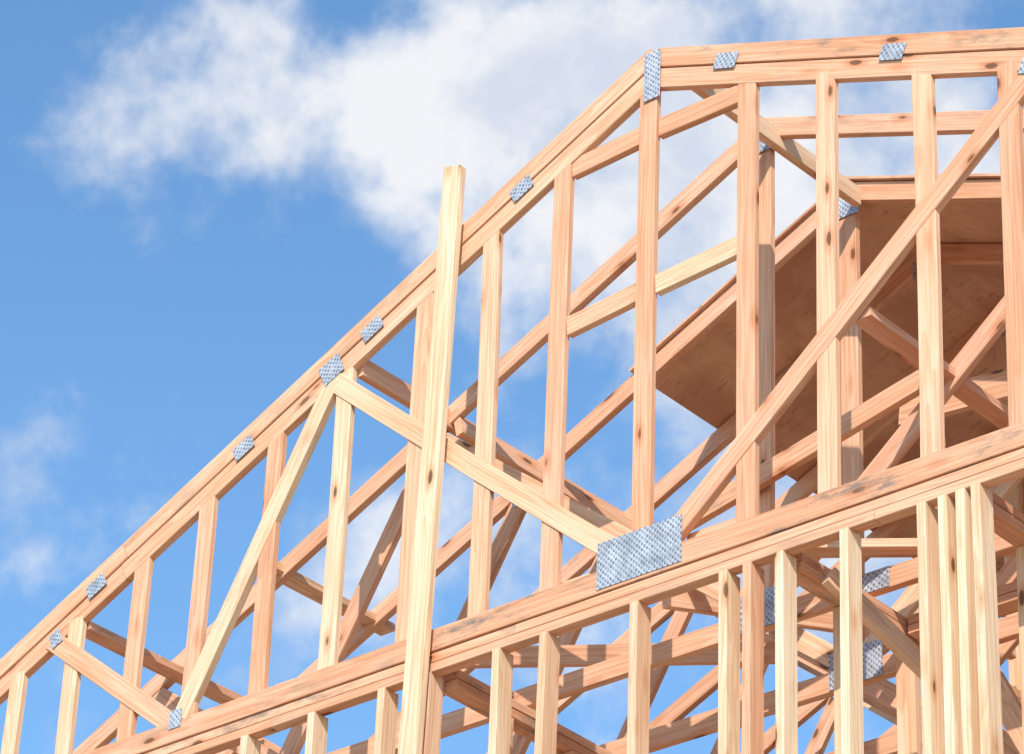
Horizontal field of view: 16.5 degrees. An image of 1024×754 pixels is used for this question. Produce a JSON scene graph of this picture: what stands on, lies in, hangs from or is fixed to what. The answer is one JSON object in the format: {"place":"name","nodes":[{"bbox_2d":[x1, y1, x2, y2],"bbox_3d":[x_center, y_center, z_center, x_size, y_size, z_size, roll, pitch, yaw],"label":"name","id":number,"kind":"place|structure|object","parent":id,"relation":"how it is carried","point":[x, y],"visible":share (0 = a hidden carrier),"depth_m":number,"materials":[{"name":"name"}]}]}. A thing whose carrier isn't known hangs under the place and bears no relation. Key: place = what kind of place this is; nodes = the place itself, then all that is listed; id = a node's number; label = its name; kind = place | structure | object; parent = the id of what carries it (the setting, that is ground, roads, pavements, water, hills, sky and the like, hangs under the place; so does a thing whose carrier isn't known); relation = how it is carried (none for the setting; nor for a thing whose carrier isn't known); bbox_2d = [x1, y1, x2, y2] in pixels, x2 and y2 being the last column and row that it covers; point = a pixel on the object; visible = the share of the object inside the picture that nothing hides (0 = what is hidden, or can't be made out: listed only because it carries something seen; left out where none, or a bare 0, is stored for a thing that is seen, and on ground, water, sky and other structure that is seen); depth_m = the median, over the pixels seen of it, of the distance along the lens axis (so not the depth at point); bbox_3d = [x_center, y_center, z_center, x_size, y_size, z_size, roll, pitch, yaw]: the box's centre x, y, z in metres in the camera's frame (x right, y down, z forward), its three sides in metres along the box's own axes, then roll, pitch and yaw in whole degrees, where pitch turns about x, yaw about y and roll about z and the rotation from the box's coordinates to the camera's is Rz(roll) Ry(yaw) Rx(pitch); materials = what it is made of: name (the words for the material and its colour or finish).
{"place":"outdoors","nodes":[
{"label":"outdoors","id":0,"kind":"place"},
{"bbox_2d":[0,0,1023,753],"label":"sky","id":1,"kind":"structure","parent":0,"point":[200,200],"materials":[{"name":"blue"}]},
{"bbox_2d":[46,73,1023,726],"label":"gable truss webs","id":2,"kind":"object","parent":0,"point":[856,301],"visible":0.99,"depth_m":13.91,"materials":[{"name":"beige wood"}]},
{"bbox_2d":[567,85,737,337],"bbox_3d":[0.576,-0.668,14.197,0.869,0.874,0.035,-22,-38,35],"label":"gable truss blocking","id":3,"kind":"object","parent":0,"point":[700,265],"visible":1,"depth_m":14.18,"materials":[{"name":"beige wood"}]},
{"bbox_3d":[2.713,8.047,11.565,11.200,1.600,6.651,-22,-38,35],"label":"foundation","id":4,"kind":"object","parent":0,"visible":0},
{"bbox_3d":[2.872,4.687,13.578,11.000,6.239,6.657,-22,-38,35],"label":"lower floor framing","id":5,"kind":"object","parent":4,"relation":"on","visible":0},
{"bbox_2d":[239,483,1023,753],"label":"wall studs","id":6,"kind":"object","parent":5,"relation":"on","point":[1000,704],"depth_m":12.86,"materials":[{"name":"beige wood"}]},
{"bbox_2d":[398,165,465,753],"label":"upright lumber board","id":7,"kind":"object","parent":6,"relation":"attached to","point":[412,719],"visible":1,"depth_m":14.29,"materials":[{"name":"beige wood"}]},
{"bbox_2d":[145,448,1023,753],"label":"double top plate","id":8,"kind":"object","parent":6,"relation":"on","point":[459,686],"visible":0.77,"depth_m":13.35,"materials":[{"name":"beige wood"}]},
{"bbox_2d":[0,27,1023,704],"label":"gable truss top chord","id":9,"kind":"object","parent":8,"relation":"on","point":[602,117],"visible":0.99,"depth_m":14.74,"materials":[{"name":"beige wood"}]},
{"bbox_2d":[49,42,1023,753],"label":"metal connector plates","id":10,"kind":"object","parent":9,"relation":"attached to","point":[641,552],"visible":0.56,"depth_m":13.64,"materials":[{"name":"silver metal"}]},
{"bbox_2d":[73,109,1023,753],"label":"roof truss","id":11,"kind":"object","parent":8,"relation":"on","point":[595,285],"visible":0.33,"depth_m":14.62,"materials":[{"name":"brown wood"}]},
{"bbox_2d":[86,89,1016,703],"bbox_3d":[1.809,0.563,15.244,6.427,2.265,3.924,-22,-38,35],"label":"truss bracing","id":12,"kind":"object","parent":8,"relation":"on","point":[984,395],"visible":0.41,"depth_m":14.66,"materials":[{"name":"brown wood"}]},
{"bbox_2d":[82,421,1023,753],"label":"gable truss bottom chord","id":13,"kind":"object","parent":8,"relation":"on","point":[854,493],"visible":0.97,"depth_m":13.54,"materials":[{"name":"beige wood"}]},
{"bbox_2d":[1,59,1023,753],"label":"gable truss studs","id":14,"kind":"object","parent":13,"relation":"on","point":[929,289],"visible":0.97,"depth_m":13.97,"materials":[{"name":"beige wood"}]},
{"bbox_2d":[216,179,1023,753],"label":"roof truss","id":15,"kind":"object","parent":8,"relation":"on","point":[668,355],"visible":0.29,"depth_m":15.07,"materials":[{"name":"brown wood"}]},
{"bbox_2d":[369,243,1018,753],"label":"roof truss","id":16,"kind":"object","parent":8,"relation":"on","point":[691,465],"visible":0.11,"depth_m":15.73,"materials":[{"name":"brown wood"}]},
{"bbox_2d":[486,310,1022,753],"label":"roof truss","id":17,"kind":"object","parent":8,"relation":"on","point":[805,486],"visible":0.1,"depth_m":16.38,"materials":[{"name":"brown wood"}]},
{"bbox_2d":[649,426,998,753],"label":"roof truss","id":18,"kind":"object","parent":8,"relation":"on","point":[693,697],"visible":0.2,"depth_m":17.12,"materials":[{"name":"brown wood"}]},
{"bbox_2d":[629,173,1023,617],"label":"roof sheathing","id":19,"kind":"object","parent":18,"relation":"on","point":[698,379],"visible":0.35,"depth_m":15.85,"materials":[{"name":"brown wood"}]},
{"bbox_2d":[740,557,999,753],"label":"roof truss","id":20,"kind":"object","parent":8,"relation":"on","point":[821,736],"visible":0.13,"depth_m":17.37,"materials":[{"name":"brown wood"}]},
{"bbox_2d":[878,724,896,737],"bbox_3d":[3.581,1.526,16.398,11.835,2.759,0.040,-22,-38,35],"label":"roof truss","id":21,"kind":"object","parent":8,"relation":"on","point":[892,729],"depth_m":17.87,"materials":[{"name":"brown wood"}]},
{"bbox_2d":[488,488,980,753],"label":"pale wall studs","id":22,"kind":"object","parent":5,"relation":"attached to","point":[960,679],"depth_m":12.54,"materials":[{"name":"beige wood"}]}
]}

